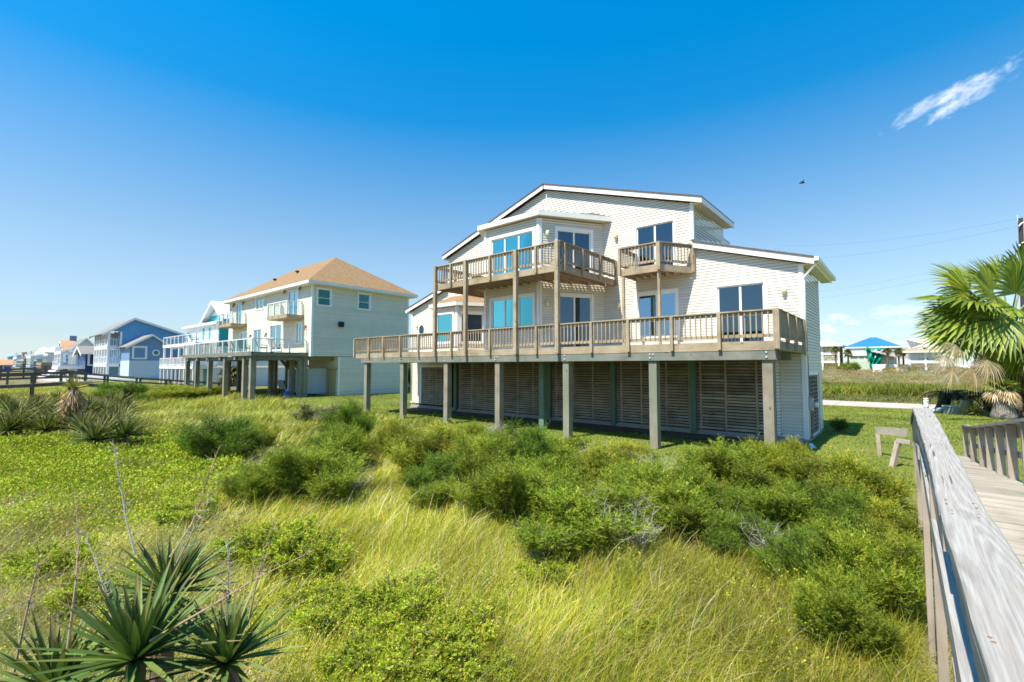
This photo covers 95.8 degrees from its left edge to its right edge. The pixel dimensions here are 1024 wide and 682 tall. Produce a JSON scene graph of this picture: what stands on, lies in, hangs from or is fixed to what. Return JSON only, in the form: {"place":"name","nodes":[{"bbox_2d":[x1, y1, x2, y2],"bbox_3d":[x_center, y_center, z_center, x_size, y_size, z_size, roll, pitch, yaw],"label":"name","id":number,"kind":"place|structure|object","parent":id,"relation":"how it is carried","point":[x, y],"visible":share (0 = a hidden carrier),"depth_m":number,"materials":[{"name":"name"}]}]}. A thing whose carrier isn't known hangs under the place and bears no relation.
{"place":"outdoors","nodes":[
{"label":"outdoors","id":0,"kind":"place"},
{"bbox_2d":[0,366,1022,681],"bbox_3d":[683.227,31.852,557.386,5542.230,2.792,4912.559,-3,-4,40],"label":"ground","id":1,"kind":"structure","parent":0,"point":[860,434],"depth_m":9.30,"materials":[{"name":"green plant"}]},
{"bbox_2d":[0,410,39,435],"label":"yucca","id":2,"kind":"object","parent":1,"relation":"on","point":[6,418],"visible":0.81,"depth_m":15.33,"materials":[{"name":"green plant"}]},
{"bbox_2d":[0,405,44,435],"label":"yucca","id":3,"kind":"object","parent":1,"relation":"on","point":[23,418],"visible":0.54,"depth_m":15.64,"materials":[{"name":"green plant"}]},
{"bbox_2d":[0,397,50,427],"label":"yucca","id":4,"kind":"object","parent":1,"relation":"on","point":[16,404],"visible":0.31,"depth_m":17.29,"materials":[{"name":"green plant"}]},
{"bbox_2d":[26,347,55,370],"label":"white house","id":5,"kind":"structure","parent":1,"relation":"on","point":[48,355],"depth_m":117.13,"materials":[{"name":"paint"}]},
{"bbox_2d":[13,411,70,438],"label":"yucca","id":6,"kind":"object","parent":1,"relation":"on","point":[47,422],"visible":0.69,"depth_m":15.75,"materials":[{"name":"green plant"}]},
{"bbox_2d":[0,368,87,384],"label":"boardwalk","id":7,"kind":"structure","parent":1,"relation":"on","point":[35,370],"depth_m":58.91,"materials":[{"name":"brown wood"}]},
{"bbox_2d":[0,533,101,583],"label":"shrub","id":8,"kind":"object","parent":1,"relation":"on","point":[34,556],"visible":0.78,"depth_m":6.54,"materials":[{"name":"green plant"}]},
{"bbox_2d":[36,336,76,374],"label":"tan roof house","id":9,"kind":"structure","parent":1,"relation":"on","point":[69,343],"depth_m":107.19,"materials":[{"name":"grey paint"}]},
{"bbox_2d":[39,346,93,376],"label":"navy house","id":10,"kind":"structure","parent":1,"relation":"on","point":[85,354],"depth_m":83.46,"materials":[{"name":"paint"}]},
{"bbox_2d":[50,373,92,431],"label":"yucca","id":11,"kind":"object","parent":1,"relation":"on","point":[72,397],"visible":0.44,"depth_m":16.48,"materials":[{"name":"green plant"}]},
{"bbox_2d":[54,338,93,372],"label":"grey house","id":12,"kind":"structure","parent":1,"relation":"on","point":[58,354],"depth_m":93.19,"materials":[{"name":"white paint"}]},
{"bbox_2d":[46,408,103,440],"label":"yucca","id":13,"kind":"object","parent":1,"relation":"on","point":[81,418],"visible":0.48,"depth_m":15.37,"materials":[{"name":"green plant"}]},
{"bbox_2d":[0,491,150,681],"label":"yucca","id":14,"kind":"object","parent":1,"relation":"on","point":[37,639],"visible":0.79,"depth_m":2.91,"materials":[{"name":"green plant"}]},
{"bbox_2d":[30,564,143,614],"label":"shrub","id":15,"kind":"object","parent":1,"relation":"on","point":[90,585],"visible":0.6,"depth_m":5.59,"materials":[{"name":"green plant"}]},
{"bbox_2d":[49,414,131,448],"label":"yucca","id":16,"kind":"object","parent":1,"relation":"on","point":[91,435],"visible":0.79,"depth_m":14.55,"materials":[{"name":"green plant"}]},
{"bbox_2d":[0,371,221,397],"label":"boardwalk","id":17,"kind":"structure","parent":1,"relation":"on","point":[32,384],"depth_m":34.02,"materials":[{"name":"brown wood"}]},
{"bbox_2d":[88,378,154,402],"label":"shrub","id":18,"kind":"object","parent":1,"relation":"on","point":[135,394],"visible":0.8,"depth_m":29.02,"materials":[{"name":"green plant"}]},
{"bbox_2d":[92,414,161,447],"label":"yucca","id":19,"kind":"object","parent":1,"relation":"on","point":[126,427],"visible":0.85,"depth_m":14.82,"materials":[{"name":"green plant"}]},
{"bbox_2d":[89,318,186,378],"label":"blue house","id":20,"kind":"structure","parent":1,"relation":"on","point":[132,347],"depth_m":73.41,"materials":[{"name":"paint"}]},
{"bbox_2d":[65,440,247,681],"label":"yucca","id":21,"kind":"object","parent":1,"relation":"on","point":[187,559],"visible":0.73,"depth_m":3.54,"materials":[{"name":"green plant"}]},
{"bbox_2d":[0,530,313,681],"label":"yucca","id":22,"kind":"object","parent":1,"relation":"on","point":[133,636],"visible":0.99,"depth_m":2.86,"materials":[{"name":"green plant"}]},
{"bbox_2d":[149,493,224,525],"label":"shrub","id":23,"kind":"object","parent":1,"relation":"on","point":[183,512],"visible":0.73,"depth_m":8.31,"materials":[{"name":"green plant"}]},
{"bbox_2d":[144,383,232,399],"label":"shrub","id":24,"kind":"object","parent":1,"relation":"on","point":[168,391],"visible":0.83,"depth_m":32.40,"materials":[{"name":"green plant"}]},
{"bbox_2d":[123,515,313,681],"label":"yucca","id":25,"kind":"object","parent":1,"relation":"on","point":[222,655],"visible":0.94,"depth_m":3.04,"materials":[{"name":"green plant"}]},
{"bbox_2d":[166,409,273,464],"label":"shrub","id":26,"kind":"object","parent":1,"relation":"on","point":[233,436],"visible":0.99,"depth_m":13.57,"materials":[{"name":"green plant"}]},
{"bbox_2d":[0,381,443,509],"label":"dune grass","id":27,"kind":"structure","parent":1,"relation":"on","point":[201,406],"depth_m":22.77,"materials":[{"name":"green plant"}]},
{"bbox_2d":[159,301,296,385],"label":"turquoise house","id":28,"kind":"structure","parent":1,"relation":"on","point":[206,329],"depth_m":48.69,"materials":[{"name":"white paint"}]},
{"bbox_2d":[208,524,262,565],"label":"shrub","id":29,"kind":"object","parent":1,"relation":"on","point":[223,542],"visible":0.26,"depth_m":7.04,"materials":[{"name":"green plant"}]},
{"bbox_2d":[214,456,280,504],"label":"shrub","id":30,"kind":"object","parent":1,"relation":"on","point":[245,484],"visible":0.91,"depth_m":9.10,"materials":[{"name":"green plant"}]},
{"bbox_2d":[249,421,285,447],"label":"shrub","id":31,"kind":"object","parent":1,"relation":"on","point":[271,437],"visible":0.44,"depth_m":16.12,"materials":[{"name":"green plant"}]},
{"bbox_2d":[230,512,322,570],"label":"shrub","id":32,"kind":"object","parent":1,"relation":"on","point":[287,539],"visible":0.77,"depth_m":6.58,"materials":[{"name":"green plant"}]},
{"bbox_2d":[227,432,372,505],"bbox_3d":[-4.187,2.711,9.409,2.712,1.526,2.942,2,-4,-33],"label":"shrub","id":33,"kind":"object","parent":1,"relation":"on","point":[297,470],"visible":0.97,"depth_m":9.12,"materials":[{"name":"green plant"}]},
{"bbox_2d":[183,257,417,400],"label":"stilt house","id":34,"kind":"structure","parent":1,"relation":"on","point":[321,316],"depth_m":33.37,"materials":[{"name":"white wood"}]},
{"bbox_2d":[268,323,288,350],"bbox_3d":[-17.406,-0.253,34.520,2.180,2.017,0.544,-3,-4,40],"label":"french door","id":35,"kind":"structure","parent":34,"relation":"in","point":[275,330],"depth_m":34.29,"materials":[{"name":"blue glass"}]},
{"bbox_2d":[287,288,304,314],"bbox_3d":[-15.313,-2.646,32.863,1.680,2.016,0.544,-3,-4,40],"label":"french door","id":36,"kind":"structure","parent":34,"relation":"in","point":[293,294],"depth_m":32.70,"materials":[{"name":"blue glass"}]},
{"bbox_2d":[316,287,331,306],"bbox_3d":[-12.842,-2.992,31.590,0.154,1.285,1.100,-3,-4,40],"label":"window","id":37,"kind":"structure","parent":34,"relation":"in","point":[324,295],"depth_m":31.62,"materials":[{"name":"teal glass"}]},
{"bbox_2d":[356,292,370,310],"bbox_3d":[-10.973,-2.891,34.004,0.444,1.285,1.100,-3,-4,40],"label":"window","id":38,"kind":"structure","parent":34,"relation":"in","point":[363,299],"depth_m":33.94,"materials":[{"name":"teal glass"}]},
{"bbox_2d":[274,573,334,617],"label":"shrub","id":39,"kind":"object","parent":1,"relation":"on","point":[305,594],"visible":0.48,"depth_m":5.60,"materials":[{"name":"green plant"}]},
{"bbox_2d":[263,526,355,584],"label":"shrub","id":40,"kind":"object","parent":1,"relation":"on","point":[322,553],"visible":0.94,"depth_m":6.25,"materials":[{"name":"green plant"}]},
{"bbox_2d":[285,401,338,422],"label":"shrub","id":41,"kind":"object","parent":1,"relation":"on","point":[315,413],"visible":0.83,"depth_m":21.52,"materials":[{"name":"green plant"}]},
{"bbox_2d":[302,417,370,463],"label":"shrub","id":42,"kind":"object","parent":1,"relation":"on","point":[356,442],"visible":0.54,"depth_m":12.60,"materials":[{"name":"green plant"}]},
{"bbox_2d":[288,574,400,641],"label":"shrub","id":43,"kind":"object","parent":1,"relation":"on","point":[325,604],"visible":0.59,"depth_m":5.05,"materials":[{"name":"green plant"}]},
{"bbox_2d":[312,393,378,438],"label":"shrub","id":44,"kind":"object","parent":1,"relation":"on","point":[350,411],"visible":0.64,"depth_m":16.20,"materials":[{"name":"green plant"}]},
{"bbox_2d":[307,610,419,681],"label":"shrub","id":45,"kind":"object","parent":1,"relation":"on","point":[349,643],"visible":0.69,"depth_m":4.28,"materials":[{"name":"green plant"}]},
{"bbox_2d":[362,415,423,459],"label":"shrub","id":46,"kind":"object","parent":1,"relation":"on","point":[386,435],"visible":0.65,"depth_m":14.02,"materials":[{"name":"green plant"}]},
{"bbox_2d":[344,563,444,633],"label":"shrub","id":47,"kind":"object","parent":1,"relation":"on","point":[406,604],"visible":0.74,"depth_m":5.15,"materials":[{"name":"green plant"}]},
{"bbox_2d":[0,422,854,681],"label":"ground cover","id":48,"kind":"object","parent":1,"relation":"on","point":[32,459],"visible":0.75,"depth_m":9.50,"materials":[{"name":"green plant"}]},
{"bbox_2d":[378,634,483,681],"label":"shrub","id":49,"kind":"object","parent":1,"relation":"on","point":[427,664],"visible":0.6,"depth_m":4.16,"materials":[{"name":"green plant"}]},
{"bbox_2d":[390,447,471,493],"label":"shrub","id":50,"kind":"object","parent":1,"relation":"on","point":[416,480],"visible":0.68,"depth_m":9.71,"materials":[{"name":"green plant"}]},
{"bbox_2d":[383,418,481,470],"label":"shrub","id":51,"kind":"object","parent":1,"relation":"on","point":[414,449],"visible":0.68,"depth_m":11.76,"materials":[{"name":"green plant"}]},
{"bbox_2d":[400,472,473,511],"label":"shrub","id":52,"kind":"object","parent":1,"relation":"on","point":[430,491],"visible":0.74,"depth_m":8.69,"materials":[{"name":"green plant"}]},
{"bbox_2d":[386,598,503,668],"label":"shrub","id":53,"kind":"object","parent":1,"relation":"on","point":[424,631],"visible":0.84,"depth_m":4.65,"materials":[{"name":"green plant"}]},
{"bbox_2d":[0,442,924,681],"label":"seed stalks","id":54,"kind":"object","parent":1,"relation":"on","point":[495,578],"visible":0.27,"depth_m":5.61,"materials":[{"name":"brown plant"}]},
{"bbox_2d":[437,420,490,437],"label":"shrub","id":55,"kind":"object","parent":1,"relation":"on","point":[477,429],"visible":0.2,"depth_m":13.81,"materials":[{"name":"green plant"}]},
{"bbox_2d":[441,428,518,486],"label":"shrub","id":56,"kind":"object","parent":1,"relation":"on","point":[489,451],"visible":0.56,"depth_m":9.86,"materials":[{"name":"green plant"}]},
{"bbox_2d":[443,644,516,681],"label":"shrub","id":57,"kind":"object","parent":1,"relation":"on","point":[496,655],"visible":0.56,"depth_m":4.28,"materials":[{"name":"green plant"}]},
{"bbox_2d":[469,591,508,625],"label":"shrub","id":58,"kind":"object","parent":1,"relation":"on","point":[501,607],"visible":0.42,"depth_m":5.21,"materials":[{"name":"green plant"}]},
{"bbox_2d":[446,448,572,526],"bbox_3d":[-0.024,2.649,7.939,2.052,1.430,1.891,-2,-4,39],"label":"shrub","id":59,"kind":"object","parent":1,"relation":"on","point":[496,486],"visible":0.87,"depth_m":7.84,"materials":[{"name":"green plant"}]},
{"bbox_2d":[483,412,560,463],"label":"shrub","id":60,"kind":"object","parent":1,"relation":"on","point":[526,443],"visible":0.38,"depth_m":10.60,"materials":[{"name":"green plant"}]},
{"bbox_2d":[501,446,587,493],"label":"shrub","id":61,"kind":"object","parent":1,"relation":"on","point":[561,466],"visible":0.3,"depth_m":9.22,"materials":[{"name":"green plant"}]},
{"bbox_2d":[514,549,581,591],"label":"shrub","id":62,"kind":"object","parent":1,"relation":"on","point":[549,568],"visible":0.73,"depth_m":6.07,"materials":[{"name":"green plant"}]},
{"bbox_2d":[542,430,595,460],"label":"shrub","id":63,"kind":"object","parent":1,"relation":"on","point":[570,445],"visible":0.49,"depth_m":12.80,"materials":[{"name":"green plant"}]},
{"bbox_2d":[495,471,674,563],"bbox_3d":[0.960,2.835,7.562,3.275,1.317,3.019,2,-4,-38],"label":"shrub","id":64,"kind":"object","parent":1,"relation":"on","point":[574,514],"visible":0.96,"depth_m":7.01,"materials":[{"name":"green plant"}]},
{"bbox_2d":[399,407,788,445],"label":"bare soil","id":65,"kind":"structure","parent":1,"relation":"on","point":[672,434],"depth_m":17.76,"materials":[{"name":"brown soil"}]},
{"bbox_2d":[353,183,835,448],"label":"beach house","id":66,"kind":"structure","parent":1,"relation":"on","point":[568,305],"depth_m":17.68,"materials":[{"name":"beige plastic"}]},
{"bbox_2d":[634,216,678,277],"bbox_3d":[5.667,-3.566,18.027,1.700,2.123,0.544,-3,-4,40],"label":"sliding door","id":67,"kind":"structure","parent":66,"relation":"in","point":[663,229],"depth_m":17.87,"materials":[{"name":"blue glass"}]},
{"bbox_2d":[635,288,680,338],"bbox_3d":[5.681,-1.005,17.876,1.727,1.854,0.544,-3,-4,40],"label":"sliding door","id":68,"kind":"structure","parent":66,"relation":"in","point":[646,303],"depth_m":17.76,"materials":[{"name":"blue glass"}]},
{"bbox_2d":[714,278,768,341],"bbox_3d":[7.802,-0.894,15.773,1.683,2.303,0.109,-3,-4,40],"label":"sliding door","id":69,"kind":"structure","parent":66,"relation":"in","point":[747,294],"depth_m":15.75,"materials":[{"name":"blue glass"}]},
{"bbox_2d":[563,437,663,488],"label":"shrub","id":70,"kind":"object","parent":1,"relation":"on","point":[587,457],"visible":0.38,"depth_m":9.99,"materials":[{"name":"green plant"}]},
{"bbox_2d":[582,439,661,464],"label":"shrub","id":71,"kind":"object","parent":1,"relation":"on","point":[637,448],"visible":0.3,"depth_m":12.23,"materials":[{"name":"green plant"}]},
{"bbox_2d":[589,453,670,487],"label":"shrub","id":72,"kind":"object","parent":1,"relation":"on","point":[607,464],"visible":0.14,"depth_m":9.65,"materials":[{"name":"green plant"}]},
{"bbox_2d":[597,498,666,553],"bbox_3d":[1.783,2.820,6.982,1.065,0.954,1.026,0,-3,8],"label":"dead brush","id":73,"kind":"object","parent":1,"relation":"on","point":[641,539],"visible":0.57,"depth_m":6.88,"materials":[{"name":"grey plant"}]},
{"bbox_2d":[606,602,662,644],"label":"shrub","id":74,"kind":"object","parent":1,"relation":"on","point":[620,616],"visible":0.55,"depth_m":4.86,"materials":[{"name":"green plant"}]},
{"bbox_2d":[585,454,721,527],"bbox_3d":[2.597,2.725,8.217,2.322,1.427,2.511,1,-3,-9],"label":"shrub","id":75,"kind":"object","parent":1,"relation":"on","point":[657,483],"visible":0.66,"depth_m":8.07,"materials":[{"name":"green plant"}]},
{"bbox_2d":[634,487,742,549],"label":"shrub","id":76,"kind":"object","parent":1,"relation":"on","point":[698,520],"visible":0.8,"depth_m":7.27,"materials":[{"name":"green plant"}]},
{"bbox_2d":[696,469,744,512],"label":"shrub","id":77,"kind":"object","parent":1,"relation":"on","point":[723,484],"visible":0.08,"depth_m":8.37,"materials":[{"name":"green plant"}]},
{"bbox_2d":[671,433,787,495],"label":"shrub","id":78,"kind":"object","parent":1,"relation":"on","point":[739,469],"visible":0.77,"depth_m":9.05,"materials":[{"name":"green plant"}]},
{"bbox_2d":[700,479,771,538],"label":"shrub","id":79,"kind":"object","parent":1,"relation":"on","point":[726,499],"visible":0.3,"depth_m":7.88,"materials":[{"name":"green plant"}]},
{"bbox_2d":[700,505,785,562],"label":"shrub","id":80,"kind":"object","parent":1,"relation":"on","point":[722,539],"visible":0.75,"depth_m":6.92,"materials":[{"name":"green plant"}]},
{"bbox_2d":[736,432,803,487],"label":"shrub","id":81,"kind":"object","parent":1,"relation":"on","point":[779,454],"visible":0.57,"depth_m":9.61,"materials":[{"name":"green plant"}]},
{"bbox_2d":[713,474,845,532],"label":"shrub","id":82,"kind":"object","parent":1,"relation":"on","point":[772,503],"visible":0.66,"depth_m":7.33,"materials":[{"name":"green plant"}]},
{"bbox_2d":[749,520,826,583],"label":"shrub","id":83,"kind":"object","parent":1,"relation":"on","point":[788,544],"visible":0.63,"depth_m":6.01,"materials":[{"name":"green plant"}]},
{"bbox_2d":[769,434,816,463],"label":"shrub","id":84,"kind":"object","parent":1,"relation":"on","point":[802,446],"visible":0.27,"depth_m":10.24,"materials":[{"name":"green plant"}]},
{"bbox_2d":[772,472,877,533],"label":"shrub","id":85,"kind":"object","parent":1,"relation":"on","point":[836,504],"visible":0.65,"depth_m":7.09,"materials":[{"name":"green plant"}]},
{"bbox_2d":[766,459,891,509],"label":"shrub","id":86,"kind":"object","parent":1,"relation":"on","point":[786,480],"visible":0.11,"depth_m":9.00,"materials":[{"name":"green plant"}]},
{"bbox_2d":[820,340,845,369],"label":"yellow house","id":87,"kind":"structure","parent":1,"relation":"on","point":[827,358],"depth_m":106.90,"materials":[{"name":"paint"}]},
{"bbox_2d":[798,529,881,584],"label":"shrub","id":88,"kind":"object","parent":1,"relation":"on","point":[817,547],"visible":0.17,"depth_m":5.79,"materials":[{"name":"green plant"}]},
{"bbox_2d":[778,568,913,661],"bbox_3d":[3.385,2.810,4.807,1.129,0.962,1.044,-1,-3,23],"label":"shrub","id":89,"kind":"object","parent":1,"relation":"on","point":[824,609],"visible":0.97,"depth_m":4.62,"materials":[{"name":"green plant"}]},
{"bbox_2d":[782,445,916,509],"bbox_3d":[6.364,2.712,8.858,2.309,1.483,2.655,-1,-3,10],"label":"shrub","id":90,"kind":"object","parent":1,"relation":"on","point":[861,475],"visible":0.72,"depth_m":8.43,"materials":[{"name":"green plant"}]},
{"bbox_2d":[797,506,934,617],"bbox_3d":[3.966,2.605,5.276,1.726,1.202,1.591,0,-3,-8],"label":"shrub","id":91,"kind":"object","parent":1,"relation":"on","point":[887,565],"visible":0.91,"depth_m":5.04,"materials":[{"name":"green plant"}]},
{"bbox_2d":[815,489,931,568],"bbox_3d":[5.357,2.786,6.751,1.703,1.204,1.481,2,-4,-35],"label":"shrub","id":92,"kind":"object","parent":1,"relation":"on","point":[901,521],"visible":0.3,"depth_m":6.56,"materials":[{"name":"green plant"}]},
{"bbox_2d":[844,337,907,369],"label":"storm damaged house","id":93,"kind":"structure","parent":1,"relation":"on","point":[867,354],"depth_m":104.45,"materials":[{"name":"blue"}]},
{"bbox_2d":[875,427,910,466],"bbox_3d":[9.755,2.682,11.752,0.590,0.887,1.822,-2,-4,30],"label":"wooden trestle","id":94,"kind":"object","parent":1,"relation":"on","point":[898,443],"visible":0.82,"depth_m":11.90,"materials":[{"name":"brown wood"}]},
{"bbox_2d":[821,363,990,385],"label":"dune scrub","id":95,"kind":"object","parent":1,"relation":"on","point":[863,371],"visible":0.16,"depth_m":59.46,"materials":[{"name":"green plant"}]},
{"bbox_2d":[822,380,1001,398],"bbox_3d":[26.022,4.371,48.936,44.995,1.457,12.769,-3,-4,40],"label":"tall reed band","id":96,"kind":"object","parent":1,"relation":"on","point":[897,389],"visible":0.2,"depth_m":38.84,"materials":[{"name":"green plant"}]},
{"bbox_2d":[903,338,979,370],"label":"orange roof house","id":97,"kind":"structure","parent":1,"relation":"on","point":[916,355],"depth_m":84.50,"materials":[{"name":"white paint"}]},
{"bbox_2d":[917,388,983,409],"bbox_3d":[23.617,3.274,24.965,2.685,1.416,2.557,-3,-4,40],"label":"car","id":98,"kind":"object","parent":1,"relation":"on","point":[945,397],"visible":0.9,"depth_m":24.59,"materials":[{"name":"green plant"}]},
{"bbox_2d":[905,239,1023,416],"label":"fan palm","id":99,"kind":"object","parent":1,"relation":"on","point":[967,319],"visible":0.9,"depth_m":21.75,"materials":[{"name":"green plant"}]},
{"bbox_2d":[910,407,1023,681],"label":"boardwalk","id":100,"kind":"structure","parent":1,"relation":"on","point":[970,509],"depth_m":2.09,"materials":[{"name":"grey wood"}]},
{"bbox_2d":[981,379,1021,419],"bbox_3d":[22.616,2.686,21.368,1.407,1.982,1.511,-3,-4,40],"label":"palm","id":101,"kind":"object","parent":1,"relation":"on","point":[1004,401],"visible":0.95,"depth_m":21.06,"materials":[{"name":"beige plant"}]},
{"bbox_2d":[0,0,1023,365],"label":"sky","id":102,"kind":"structure","parent":0,"point":[161,161],"materials":[{"name":"blue"}]},
{"bbox_2d":[266,392,1023,510],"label":"lawn grass","id":103,"kind":"structure","parent":0,"point":[460,417],"depth_m":19.13,"materials":[{"name":"green plant"}]},
{"bbox_2d":[822,393,982,404],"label":"verge grass","id":104,"kind":"structure","parent":0,"point":[842,397],"depth_m":33.88,"materials":[{"name":"green plant"}]},
{"bbox_2d":[823,400,988,412],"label":"road","id":105,"kind":"structure","parent":0,"point":[872,404],"depth_m":28.85,"materials":[{"name":"concrete"}]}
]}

